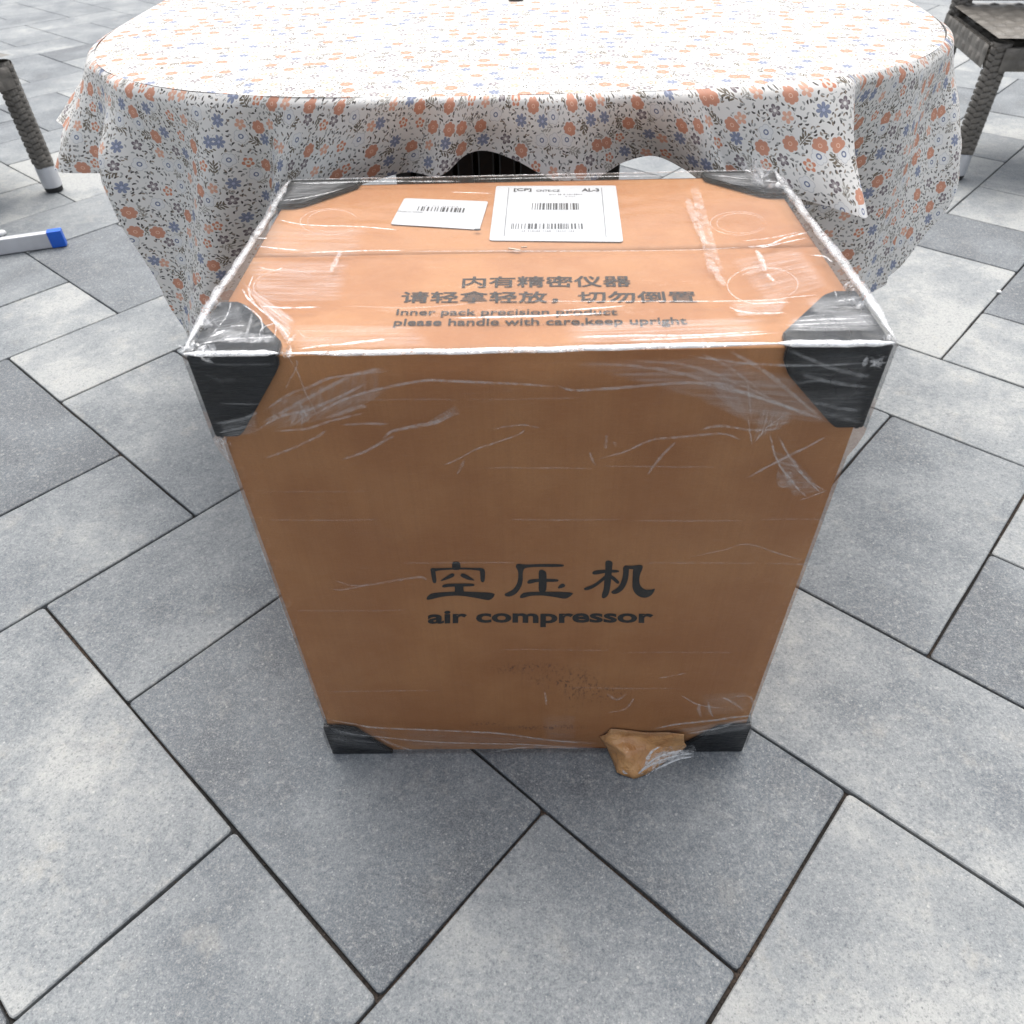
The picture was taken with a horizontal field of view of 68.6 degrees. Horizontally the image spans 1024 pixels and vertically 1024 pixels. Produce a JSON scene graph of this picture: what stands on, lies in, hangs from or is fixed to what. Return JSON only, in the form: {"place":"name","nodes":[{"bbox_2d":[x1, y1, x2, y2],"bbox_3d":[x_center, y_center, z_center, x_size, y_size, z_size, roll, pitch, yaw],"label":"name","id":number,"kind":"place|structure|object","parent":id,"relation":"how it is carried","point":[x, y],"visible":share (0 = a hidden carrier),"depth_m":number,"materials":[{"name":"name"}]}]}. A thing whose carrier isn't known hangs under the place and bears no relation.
{"place":"outdoors","nodes":[
{"label":"outdoors","id":0,"kind":"place"},
{"bbox_2d":[0,230,5,236],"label":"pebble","id":1,"kind":"object","parent":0,"point":[2,232],"visible":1,"depth_m":2.48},
{"bbox_2d":[0,0,1023,1023],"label":"paving","id":2,"kind":"structure","parent":0,"point":[201,822],"depth_m":1.09,"materials":[{"name":"grey stone"}]},
{"bbox_2d":[0,53,62,192],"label":"woven chair","id":3,"kind":"object","parent":2,"relation":"on","point":[24,118],"visible":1,"depth_m":2.61,"materials":[{"name":"grey wicker"}]},
{"bbox_2d":[0,228,66,254],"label":"metal bar","id":4,"kind":"object","parent":2,"relation":"on","point":[52,238],"visible":1,"depth_m":2.38,"materials":[{"name":"white metal"}]},
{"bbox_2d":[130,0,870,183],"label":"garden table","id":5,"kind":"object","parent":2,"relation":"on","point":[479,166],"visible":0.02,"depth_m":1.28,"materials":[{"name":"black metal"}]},
{"bbox_2d":[55,0,961,346],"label":"tablecloth","id":6,"kind":"object","parent":5,"relation":"on","point":[863,162],"visible":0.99,"depth_m":1.05,"materials":[{"name":"fabric"}]},
{"bbox_2d":[183,170,894,778],"bbox_3d":[0.059,-0.026,0.992,0.677,0.704,0.452,-1,43,1],"label":"cardboard box","id":7,"kind":"object","parent":2,"relation":"on","point":[533,464],"visible":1,"depth_m":0.77,"materials":[{"name":"brown cardboard"}]},
{"bbox_2d":[944,0,1023,180],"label":"woven chair","id":8,"kind":"object","parent":2,"relation":"on","point":[989,37],"visible":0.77,"depth_m":2.51,"materials":[{"name":"grey wicker"}]}
]}

